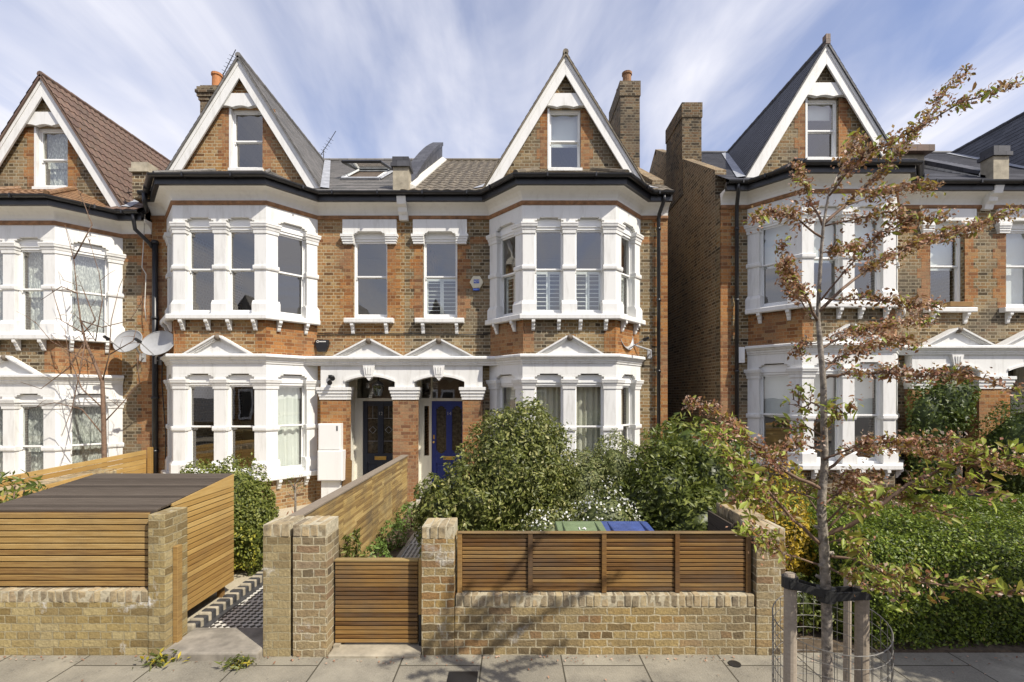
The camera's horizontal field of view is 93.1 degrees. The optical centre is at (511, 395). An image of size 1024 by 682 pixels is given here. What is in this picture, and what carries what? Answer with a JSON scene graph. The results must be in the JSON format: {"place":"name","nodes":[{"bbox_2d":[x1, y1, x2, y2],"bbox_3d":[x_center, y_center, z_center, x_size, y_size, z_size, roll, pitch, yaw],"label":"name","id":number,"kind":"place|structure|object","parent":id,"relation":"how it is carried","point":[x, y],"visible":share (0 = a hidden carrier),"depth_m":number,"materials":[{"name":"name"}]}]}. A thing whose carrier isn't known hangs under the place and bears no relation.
{"place":"outdoors","nodes":[
{"label":"outdoors","id":0,"kind":"place"},
{"bbox_2d":[187,504,308,621],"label":"gravel yard","id":1,"kind":"structure","parent":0,"point":[241,576],"depth_m":6.20,"materials":[{"name":"beige gravel"}]},
{"bbox_2d":[0,469,47,502],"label":"leafy plant","id":2,"kind":"object","parent":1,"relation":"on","point":[31,486],"visible":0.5,"depth_m":5.56,"materials":[{"name":"green plant"}]},
{"bbox_2d":[0,469,116,495],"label":"boundary wall","id":3,"kind":"structure","parent":1,"relation":"on","point":[55,479],"depth_m":8.57,"materials":[{"name":"brick"}]},
{"bbox_2d":[0,447,152,500],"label":"boundary fence","id":4,"kind":"object","parent":1,"relation":"on","point":[76,469],"visible":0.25,"depth_m":9.37,"materials":[{"name":"brown wood"}]},
{"bbox_2d":[20,178,143,467],"bbox_3d":[-8.535,-0.974,9.649,2.441,6.874,0.501,0,0,0],"label":"bare tree","id":5,"kind":"object","parent":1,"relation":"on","point":[103,431],"visible":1,"depth_m":9.68,"materials":[{"name":"brown plant"}]},
{"bbox_2d":[0,473,233,610],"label":"bin store","id":6,"kind":"structure","parent":1,"relation":"on","point":[205,499],"depth_m":5.36,"materials":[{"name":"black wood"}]},
{"bbox_2d":[187,581,262,633],"bbox_3d":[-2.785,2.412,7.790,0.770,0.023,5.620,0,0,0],"label":"tiled path","id":7,"kind":"structure","parent":1,"relation":"on","point":[247,612],"depth_m":5.34,"materials":[{"name":"tile"}]},
{"bbox_2d":[160,628,262,660],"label":"threshold slab","id":8,"kind":"structure","parent":7,"relation":"on","point":[207,644],"depth_m":4.61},
{"bbox_2d":[173,544,181,643],"bbox_3d":[-3.239,1.935,4.695,0.047,0.970,0.070,0,0,0],"label":"gate post","id":9,"kind":"object","parent":8,"relation":"on","point":[177,593],"visible":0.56,"depth_m":4.66,"materials":[{"name":"brown wood"}]},
{"bbox_2d":[187,570,262,627],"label":"edging bricks","id":10,"kind":"object","parent":7,"relation":"on","point":[213,610],"visible":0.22,"depth_m":5.56,"materials":[{"name":"tile"}]},
{"bbox_2d":[187,568,262,632],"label":"edging bricks","id":11,"kind":"object","parent":7,"relation":"on","point":[191,626],"visible":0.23,"depth_m":5.49,"materials":[{"name":"stone"}]},
{"bbox_2d":[178,452,279,575],"bbox_3d":[-3.996,1.627,6.813,1.664,1.662,1.129,0,0,21],"label":"box shrub","id":12,"kind":"object","parent":1,"relation":"on","point":[254,510],"visible":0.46,"depth_m":6.54,"materials":[{"name":"green plant"}]},
{"bbox_2d":[282,466,305,513],"bbox_3d":[-3.549,1.790,8.003,0.447,1.320,0.486,0,0,39],"label":"potted tree","id":13,"kind":"object","parent":1,"relation":"on","point":[294,487],"visible":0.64,"depth_m":7.99,"materials":[{"name":"green plant"}]},
{"bbox_2d":[321,481,341,497],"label":"meter plinth","id":14,"kind":"structure","parent":1,"relation":"on","point":[327,487],"depth_m":10.68,"materials":[{"name":"white paint"}]},
{"bbox_2d":[0,653,1023,681],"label":"pavement","id":15,"kind":"structure","parent":0,"point":[941,667],"depth_m":4.35,"materials":[{"name":"grey concrete"}]},
{"bbox_2d":[132,647,188,671],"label":"weed","id":16,"kind":"object","parent":15,"relation":"on","point":[159,659],"visible":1,"depth_m":4.41,"materials":[{"name":"green plant"}]},
{"bbox_2d":[214,651,256,672],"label":"weed","id":17,"kind":"object","parent":15,"relation":"on","point":[238,665],"visible":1,"depth_m":4.36,"materials":[{"name":"green plant"}]},
{"bbox_2d":[447,671,477,681],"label":"drain cover","id":18,"kind":"object","parent":15,"relation":"on","point":[462,676],"visible":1,"depth_m":4.22,"materials":[{"name":"grey metal"}]},
{"bbox_2d":[4,655,1022,681],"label":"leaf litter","id":19,"kind":"object","parent":15,"relation":"on","point":[503,661],"visible":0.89,"depth_m":4.48,"materials":[{"name":"brown plant"}]},
{"bbox_2d":[783,571,796,681],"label":"tree stake","id":20,"kind":"object","parent":15,"relation":"on","point":[790,639],"visible":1,"depth_m":2.60,"materials":[{"name":"grey wood"}]},
{"bbox_2d":[781,573,870,603],"bbox_3d":[1.672,1.038,2.596,0.424,0.125,0.107,0,0,11],"label":"tree strap","id":21,"kind":"object","parent":20,"relation":"attached to","point":[833,595],"visible":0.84,"depth_m":2.57,"materials":[{"name":"rubber"}]},
{"bbox_2d":[772,591,893,681],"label":"wire guard","id":22,"kind":"object","parent":15,"relation":"on","point":[871,655],"visible":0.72,"depth_m":2.84,"materials":[{"name":"black metal"}]},
{"bbox_2d":[843,571,851,681],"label":"tree stake","id":23,"kind":"object","parent":15,"relation":"on","point":[846,632],"visible":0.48,"depth_m":3.23,"materials":[{"name":"brown wood"}]},
{"bbox_2d":[681,63,1023,681],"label":"cherry tree","id":24,"kind":"object","parent":15,"relation":"on","point":[867,497],"visible":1,"depth_m":2.53,"materials":[{"name":"brown plant"}]},
{"bbox_2d":[854,583,869,681],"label":"tree stake","id":25,"kind":"object","parent":15,"relation":"on","point":[862,628],"visible":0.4,"depth_m":2.53,"materials":[{"name":"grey wood"}]},
{"bbox_2d":[0,0,1023,171],"label":"sky","id":26,"kind":"structure","parent":0,"point":[391,78],"materials":[{"name":"blue"}]},
{"bbox_2d":[390,48,673,507],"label":"terraced house","id":27,"kind":"structure","parent":0,"point":[549,227],"depth_m":10.86,"materials":[{"name":"brown brick"}]},
{"bbox_2d":[424,233,456,317],"bbox_3d":[-1.630,-2.745,11.192,0.780,1.990,0.244,0,0,0],"label":"window","id":28,"kind":"structure","parent":27,"relation":"in","point":[432,238],"depth_m":11.17,"materials":[{"name":"paint"}]},
{"bbox_2d":[432,401,462,487],"bbox_3d":[-1.520,1.185,11.702,0.834,2.110,0.105,0,0,0],"label":"door","id":29,"kind":"structure","parent":27,"relation":"in","point":[447,416],"depth_m":11.72,"materials":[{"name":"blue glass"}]},
{"bbox_2d":[499,375,514,427],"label":"window","id":30,"kind":"structure","parent":27,"relation":"in","point":[505,380],"depth_m":10.87,"materials":[{"name":"paint"}]},
{"bbox_2d":[499,224,514,316],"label":"window","id":31,"kind":"structure","parent":27,"relation":"in","point":[506,232],"depth_m":10.87,"materials":[{"name":"paint"}]},
{"bbox_2d":[535,375,562,460],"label":"window","id":32,"kind":"structure","parent":27,"relation":"in","point":[549,388],"depth_m":10.43,"materials":[{"name":"paint"}]},
{"bbox_2d":[535,219,562,313],"bbox_3d":[0.775,-2.710,10.332,0.630,2.020,0.244,0,0,0],"label":"window","id":33,"kind":"structure","parent":27,"relation":"in","point":[543,225],"depth_m":10.31,"materials":[{"name":"paint"}]},
{"bbox_2d":[550,110,579,167],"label":"window","id":34,"kind":"structure","parent":27,"relation":"in","point":[564,124],"depth_m":11.27,"materials":[{"name":"paint"}]},
{"bbox_2d":[575,375,602,465],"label":"window","id":35,"kind":"structure","parent":27,"relation":"in","point":[588,391],"depth_m":10.44,"materials":[{"name":"paint"}]},
{"bbox_2d":[575,219,602,313],"bbox_3d":[1.625,-2.710,10.332,0.630,2.020,0.244,0,0,0],"label":"window","id":36,"kind":"structure","parent":27,"relation":"in","point":[584,225],"depth_m":10.29,"materials":[{"name":"paint"}]},
{"bbox_2d":[621,375,631,456],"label":"window","id":37,"kind":"structure","parent":27,"relation":"in","point":[628,378],"depth_m":10.89,"materials":[{"name":"paint"}]},
{"bbox_2d":[621,227,631,315],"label":"window","id":38,"kind":"structure","parent":27,"relation":"in","point":[627,232],"depth_m":10.87,"materials":[{"name":"paint"}]},
{"bbox_2d":[621,335,651,357],"bbox_3d":[2.716,-1.188,10.682,0.675,0.690,0.894,0,0,19],"label":"satellite dish","id":39,"kind":"object","parent":27,"relation":"attached to","point":[649,351],"visible":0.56,"depth_m":10.72,"materials":[{"name":"white metal"}]},
{"bbox_2d":[330,508,1023,652],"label":"soil","id":40,"kind":"structure","parent":0,"point":[992,648],"depth_m":4.70,"materials":[{"name":"brown soil"}]},
{"bbox_2d":[341,533,355,557],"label":"spiky plant","id":41,"kind":"object","parent":40,"relation":"on","point":[346,549],"visible":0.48,"depth_m":5.89,"materials":[{"name":"green plant"}]},
{"bbox_2d":[289,455,407,557],"bbox_3d":[-2.192,1.830,7.415,0.135,1.240,5.030,0,0,0],"label":"boundary fence","id":42,"kind":"object","parent":40,"relation":"on","point":[370,503],"visible":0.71,"depth_m":7.20,"materials":[{"name":"brown wood"}]},
{"bbox_2d":[352,528,364,557],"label":"spiky plant","id":43,"kind":"object","parent":40,"relation":"on","point":[356,541],"visible":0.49,"depth_m":6.14,"materials":[{"name":"green plant"}]},
{"bbox_2d":[328,642,420,657],"bbox_3d":[-1.290,2.486,4.760,0.860,0.128,0.480,0,0,0],"label":"gate threshold","id":44,"kind":"object","parent":40,"relation":"on","point":[377,650],"visible":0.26,"depth_m":4.61,"materials":[{"name":"stone"}]},
{"bbox_2d":[419,615,420,645],"bbox_3d":[-0.885,2.312,4.725,0.035,0.376,0.066,0,0,0],"label":"gate post","id":45,"kind":"object","parent":44,"relation":"on","point":[419,630],"visible":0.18,"depth_m":4.69,"materials":[{"name":"brown wood"}]},
{"bbox_2d":[419,558,420,614],"bbox_3d":[-0.885,1.855,4.725,0.039,0.530,0.070,0,0,0],"label":"gate post","id":46,"kind":"object","parent":45,"relation":"on","point":[419,586],"visible":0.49,"depth_m":4.69,"materials":[{"name":"brown wood"}]},
{"bbox_2d":[334,558,418,642],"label":"garden gate","id":47,"kind":"structure","parent":46,"relation":"attached to","point":[377,600],"depth_m":4.70,"materials":[{"name":"brown wood"}]},
{"bbox_2d":[361,540,391,557],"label":"border plant","id":48,"kind":"object","parent":40,"relation":"on","point":[386,552],"visible":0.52,"depth_m":6.75,"materials":[{"name":"green plant"}]},
{"bbox_2d":[376,517,408,551],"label":"border plant","id":49,"kind":"object","parent":40,"relation":"on","point":[391,533],"visible":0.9,"depth_m":7.63,"materials":[{"name":"green plant"}]},
{"bbox_2d":[393,502,418,531],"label":"border plant","id":50,"kind":"object","parent":40,"relation":"on","point":[407,512],"visible":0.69,"depth_m":8.81,"materials":[{"name":"green plant"}]},
{"bbox_2d":[401,528,420,557],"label":"tiled path","id":51,"kind":"structure","parent":40,"relation":"on","point":[411,550],"depth_m":7.54,"materials":[{"name":"tile"}]},
{"bbox_2d":[411,472,460,557],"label":"bay shrub","id":52,"kind":"object","parent":40,"relation":"on","point":[428,506],"visible":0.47,"depth_m":6.77,"materials":[{"name":"green plant"}]},
{"bbox_2d":[433,391,583,530],"bbox_3d":[-0.062,1.204,7.162,2.292,2.542,1.728,0,0,0],"label":"bay shrub","id":53,"kind":"object","parent":40,"relation":"on","point":[507,483],"visible":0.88,"depth_m":6.71,"materials":[{"name":"green plant"}]},
{"bbox_2d":[521,507,568,530],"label":"flowering shrub","id":54,"kind":"object","parent":40,"relation":"on","point":[547,523],"visible":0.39,"depth_m":6.04,"materials":[{"name":"white plant"}]},
{"bbox_2d":[555,521,605,530],"bbox_3d":[0.740,1.910,5.160,0.520,1.036,0.755,0,0,0],"label":"wheelie bin","id":55,"kind":"object","parent":40,"relation":"on","point":[579,526],"visible":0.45,"depth_m":5.22,"materials":[{"name":"green plastic"}]},
{"bbox_2d":[549,428,645,520],"bbox_3d":[1.266,1.481,7.595,2.008,1.956,1.165,0,0,-16],"label":"olive shrub","id":56,"kind":"object","parent":40,"relation":"on","point":[594,471],"visible":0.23,"depth_m":7.31,"materials":[{"name":"green plant"}]},
{"bbox_2d":[568,477,641,520],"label":"flowering shrub","id":57,"kind":"object","parent":40,"relation":"on","point":[609,508],"visible":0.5,"depth_m":6.22,"materials":[{"name":"white plant"}]},
{"bbox_2d":[601,521,653,530],"bbox_3d":[1.240,1.910,5.160,0.520,1.036,0.755,0,0,0],"label":"wheelie bin","id":58,"kind":"object","parent":40,"relation":"on","point":[626,525],"visible":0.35,"depth_m":5.22,"materials":[{"name":"blue plastic"}]},
{"bbox_2d":[613,426,751,530],"bbox_3d":[2.339,1.450,6.675,2.211,2.062,1.644,0,0,0],"label":"laurel shrub","id":59,"kind":"object","parent":40,"relation":"on","point":[661,496],"visible":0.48,"depth_m":6.50,"materials":[{"name":"green plant"}]},
{"bbox_2d":[638,412,772,492],"bbox_3d":[2.907,1.328,7.441,2.110,2.258,1.133,0,0,-16],"label":"laurel shrub","id":60,"kind":"object","parent":40,"relation":"on","point":[670,425],"visible":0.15,"depth_m":7.25,"materials":[{"name":"green plant"}]},
{"bbox_2d":[708,510,732,530],"bbox_3d":[2.250,1.833,5.250,0.020,1.035,0.600,0,0,0],"label":"boundary fence","id":61,"kind":"object","parent":40,"relation":"on","point":[716,522],"visible":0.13,"depth_m":5.28,"materials":[{"name":"black wood"}]},
{"bbox_2d":[716,503,764,530],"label":"boundary wall","id":62,"kind":"structure","parent":40,"relation":"on","point":[727,513],"depth_m":5.17,"materials":[{"name":"brick"}]},
{"bbox_2d":[756,461,817,579],"bbox_3d":[3.048,1.581,5.360,0.813,1.748,0.628,0,0,0],"label":"forsythia bush","id":63,"kind":"object","parent":40,"relation":"on","point":[794,565],"visible":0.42,"depth_m":5.24,"materials":[{"name":"yellow plant"}]},
{"bbox_2d":[788,570,854,636],"bbox_3d":[3.038,2.069,4.981,1.140,0.787,0.584,0,0,25],"label":"shrub","id":64,"kind":"object","parent":40,"relation":"on","point":[808,608],"visible":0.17,"depth_m":4.87,"materials":[{"name":"green plant"}]},
{"bbox_2d":[755,493,1023,649],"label":"privet hedge","id":65,"kind":"object","parent":40,"relation":"on","point":[986,538],"visible":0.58,"depth_m":4.76,"materials":[{"name":"green plant"}]},
{"bbox_2d":[900,366,981,502],"bbox_3d":[9.130,0.907,10.330,1.606,3.093,0.783,0,0,0],"label":"climbing shrub","id":66,"kind":"object","parent":40,"relation":"on","point":[939,407],"visible":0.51,"depth_m":10.17,"materials":[{"name":"green plant"}]},
{"bbox_2d":[971,393,1023,503],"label":"tall hedge","id":67,"kind":"object","parent":40,"relation":"on","point":[1011,427],"visible":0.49,"depth_m":9.69,"materials":[{"name":"green plant"}]},
{"bbox_2d":[924,112,1023,501],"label":"terraced house","id":68,"kind":"structure","parent":0,"point":[1004,285],"depth_m":11.00,"materials":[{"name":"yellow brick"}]},
{"bbox_2d":[1006,223,1023,306],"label":"window","id":69,"kind":"structure","parent":68,"relation":"in","point":[1014,239],"depth_m":11.30,"materials":[{"name":"paint"}]},
{"label":"ground","id":70,"kind":"structure","parent":0,"visible":0},
{"bbox_2d":[0,71,170,480],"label":"terraced house","id":71,"kind":"structure","parent":70,"relation":"on","point":[56,137],"depth_m":10.75,"materials":[{"name":"white paint"}]},
{"bbox_2d":[0,397,2,476],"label":"window","id":72,"kind":"structure","parent":71,"relation":"in","point":[1,410],"depth_m":10.45,"materials":[{"name":"paint"}]},
{"bbox_2d":[0,240,2,320],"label":"window","id":73,"kind":"structure","parent":71,"relation":"in","point":[1,254],"depth_m":10.44,"materials":[{"name":"paint"}]},
{"bbox_2d":[18,395,42,478],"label":"window","id":74,"kind":"structure","parent":71,"relation":"in","point":[35,416],"depth_m":10.42,"materials":[{"name":"paint"}]},
{"bbox_2d":[18,239,42,333],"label":"window","id":75,"kind":"structure","parent":71,"relation":"in","point":[31,246],"depth_m":10.43,"materials":[{"name":"paint"}]},
{"bbox_2d":[40,129,67,186],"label":"window","id":76,"kind":"structure","parent":71,"relation":"in","point":[57,160],"depth_m":11.27,"materials":[{"name":"paint"}]},
{"bbox_2d":[71,395,107,473],"bbox_3d":[-9.357,1.035,10.703,0.285,2.110,0.660,0,0,41],"label":"window","id":77,"kind":"structure","parent":71,"relation":"in","point":[85,437],"depth_m":10.72,"materials":[{"name":"glass"}]},
{"bbox_2d":[71,243,107,337],"bbox_3d":[-9.358,-2.290,10.704,0.288,2.020,0.660,0,0,41],"label":"window","id":78,"kind":"structure","parent":71,"relation":"in","point":[85,264],"depth_m":10.77,"materials":[{"name":"glass"}]},
{"bbox_2d":[103,330,145,361],"bbox_3d":[-8.370,-1.101,10.496,0.636,0.676,0.896,0,0,-31],"label":"satellite dish","id":79,"kind":"object","parent":71,"relation":"attached to","point":[127,339],"visible":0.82,"depth_m":10.58,"materials":[{"name":"grey plastic"}]},
{"bbox_2d":[0,507,186,655],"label":"garden wall","id":80,"kind":"structure","parent":70,"relation":"on","point":[86,620],"depth_m":4.57,"materials":[{"name":"brick"}]},
{"bbox_2d":[0,511,157,585],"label":"slatted fence","id":81,"kind":"object","parent":80,"relation":"on","point":[73,548],"visible":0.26,"depth_m":4.64,"materials":[{"name":"brown wood"}]},
{"bbox_2d":[129,52,413,508],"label":"terraced house","id":82,"kind":"structure","parent":70,"relation":"on","point":[277,241],"depth_m":10.85,"materials":[{"name":"orange brick"}]},
{"bbox_2d":[134,331,173,364],"bbox_3d":[-7.777,-1.039,10.370,1.248,0.694,0.705,0,0,42],"label":"satellite dish","id":83,"kind":"object","parent":82,"relation":"attached to","point":[157,343],"visible":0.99,"depth_m":10.32,"materials":[{"name":"white metal"}]},
{"bbox_2d":[187,375,212,472],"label":"window","id":84,"kind":"structure","parent":82,"relation":"in","point":[195,380],"depth_m":10.27,"materials":[{"name":"paint"}]},
{"bbox_2d":[187,219,213,313],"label":"window","id":85,"kind":"structure","parent":82,"relation":"in","point":[197,225],"depth_m":10.27,"materials":[{"name":"paint"}]},
{"bbox_2d":[228,375,253,474],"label":"window","id":86,"kind":"structure","parent":82,"relation":"in","point":[235,380],"depth_m":10.27,"materials":[{"name":"paint"}]},
{"bbox_2d":[228,219,253,313],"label":"window","id":87,"kind":"structure","parent":82,"relation":"in","point":[237,225],"depth_m":10.27,"materials":[{"name":"paint"}]},
{"bbox_2d":[233,110,262,167],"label":"window","id":88,"kind":"structure","parent":82,"relation":"in","point":[235,112],"depth_m":11.10,"materials":[{"name":"paint"}]},
{"bbox_2d":[278,375,304,472],"bbox_3d":[-4.931,0.615,10.698,0.268,2.110,0.660,0,0,41],"label":"window","id":89,"kind":"structure","parent":82,"relation":"in","point":[289,389],"depth_m":10.78,"materials":[{"name":"paint"}]},
{"bbox_2d":[278,224,304,317],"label":"window","id":90,"kind":"structure","parent":82,"relation":"in","point":[288,231],"depth_m":10.75,"materials":[{"name":"paint"}]},
{"bbox_2d":[315,340,329,351],"bbox_3d":[-4.284,-1.125,10.944,0.299,0.270,0.110,0,0,0],"label":"alarm box","id":91,"kind":"object","parent":82,"relation":"attached to","point":[322,345],"visible":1,"depth_m":10.90,"materials":[{"name":"black plastic"}]},
{"bbox_2d":[318,423,342,449],"bbox_3d":[-4.001,0.905,10.691,0.494,0.583,0.174,0,0,0],"label":"meter cupboard","id":92,"kind":"object","parent":82,"relation":"attached to","point":[330,436],"visible":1,"depth_m":10.61,"materials":[{"name":"white plastic"}]},
{"bbox_2d":[318,450,345,480],"bbox_3d":[-3.971,1.531,10.673,0.551,0.663,0.210,0,0,0],"label":"meter cupboard","id":93,"kind":"object","parent":82,"relation":"attached to","point":[331,465],"visible":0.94,"depth_m":10.57,"materials":[{"name":"white plastic"}]},
{"bbox_2d":[342,457,351,485],"bbox_3d":[-3.654,1.860,10.740,0.200,0.980,0.080,0,0,0],"label":"wooden board","id":94,"kind":"object","parent":82,"relation":"on","point":[348,470],"visible":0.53,"depth_m":10.74,"materials":[{"name":"brown wood"}]},
{"bbox_2d":[354,233,386,317],"bbox_3d":[-3.220,-2.745,11.145,0.780,1.990,0.150,0,0,0],"label":"window","id":95,"kind":"structure","parent":82,"relation":"in","point":[363,238],"depth_m":11.11,"materials":[{"name":"paint"}]},
{"bbox_2d":[363,401,392,474],"bbox_3d":[-3.175,1.185,11.723,0.844,2.110,0.063,0,0,0],"label":"door","id":96,"kind":"structure","parent":82,"relation":"in","point":[377,415],"depth_m":11.71,"materials":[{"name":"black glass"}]},
{"bbox_2d":[318,333,487,334],"bbox_3d":[-2.475,-1.395,10.974,3.851,0.051,0.030,0,0,0],"label":"cable","id":97,"kind":"object","parent":82,"relation":"attached to","point":[404,333],"visible":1,"depth_m":10.97,"materials":[{"name":"black plastic"}]},
{"bbox_2d":[263,515,303,656],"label":"gate pillar","id":98,"kind":"structure","parent":70,"relation":"on","point":[277,586],"depth_m":4.55,"materials":[{"name":"brick"}]},
{"bbox_2d":[293,515,338,656],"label":"gate pillar","id":99,"kind":"structure","parent":70,"relation":"on","point":[315,546],"depth_m":4.54,"materials":[{"name":"brick"}]},
{"bbox_2d":[421,517,784,654],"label":"garden wall","id":100,"kind":"structure","parent":70,"relation":"on","point":[453,621],"depth_m":4.58,"materials":[{"name":"brick"}]},
{"bbox_2d":[457,531,750,592],"bbox_3d":[0.880,1.595,4.655,2.804,0.575,0.070,0,0,0],"label":"slatted fence","id":101,"kind":"object","parent":100,"relation":"on","point":[605,561],"visible":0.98,"depth_m":4.65,"materials":[{"name":"brown wood"}]},
{"bbox_2d":[649,33,1012,503],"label":"terraced house","id":102,"kind":"structure","parent":70,"relation":"on","point":[726,301],"depth_m":10.95,"materials":[{"name":"brown brick"}]},
{"bbox_2d":[760,364,789,461],"bbox_3d":[5.849,0.375,10.688,0.238,2.110,0.660,0,0,-41],"label":"window","id":103,"kind":"structure","parent":102,"relation":"in","point":[777,380],"depth_m":10.78,"materials":[{"name":"glass"}]},
{"bbox_2d":[761,216,789,306],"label":"window","id":104,"kind":"structure","parent":102,"relation":"in","point":[771,229],"depth_m":10.82,"materials":[{"name":"paint"}]},
{"bbox_2d":[808,100,835,156],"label":"window","id":105,"kind":"structure","parent":102,"relation":"in","point":[818,110],"depth_m":11.14,"materials":[{"name":"paint"}]},
{"bbox_2d":[814,363,839,462],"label":"window","id":106,"kind":"structure","parent":102,"relation":"in","point":[830,371],"depth_m":10.31,"materials":[{"name":"paint"}]},
{"bbox_2d":[814,208,839,301],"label":"window","id":107,"kind":"structure","parent":102,"relation":"in","point":[828,232],"depth_m":10.43,"materials":[{"name":"paint"}]},
{"bbox_2d":[855,363,879,462],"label":"window","id":108,"kind":"structure","parent":102,"relation":"in","point":[862,387],"depth_m":10.44,"materials":[{"name":"paint"}]},
{"bbox_2d":[855,208,880,301],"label":"window","id":109,"kind":"structure","parent":102,"relation":"in","point":[860,231],"depth_m":10.36,"materials":[{"name":"paint"}]},
{"bbox_2d":[930,223,959,306],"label":"window","id":110,"kind":"structure","parent":102,"relation":"in","point":[940,256],"depth_m":11.29,"materials":[{"name":"paint"}]},
{"bbox_2d":[944,301,971,306],"bbox_3d":[10.070,-2.053,10.945,0.500,0.115,0.170,0,0,0],"label":"window box","id":111,"kind":"object","parent":102,"relation":"on","point":[961,304],"visible":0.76,"depth_m":10.86,"materials":[{"name":"brown wood"}]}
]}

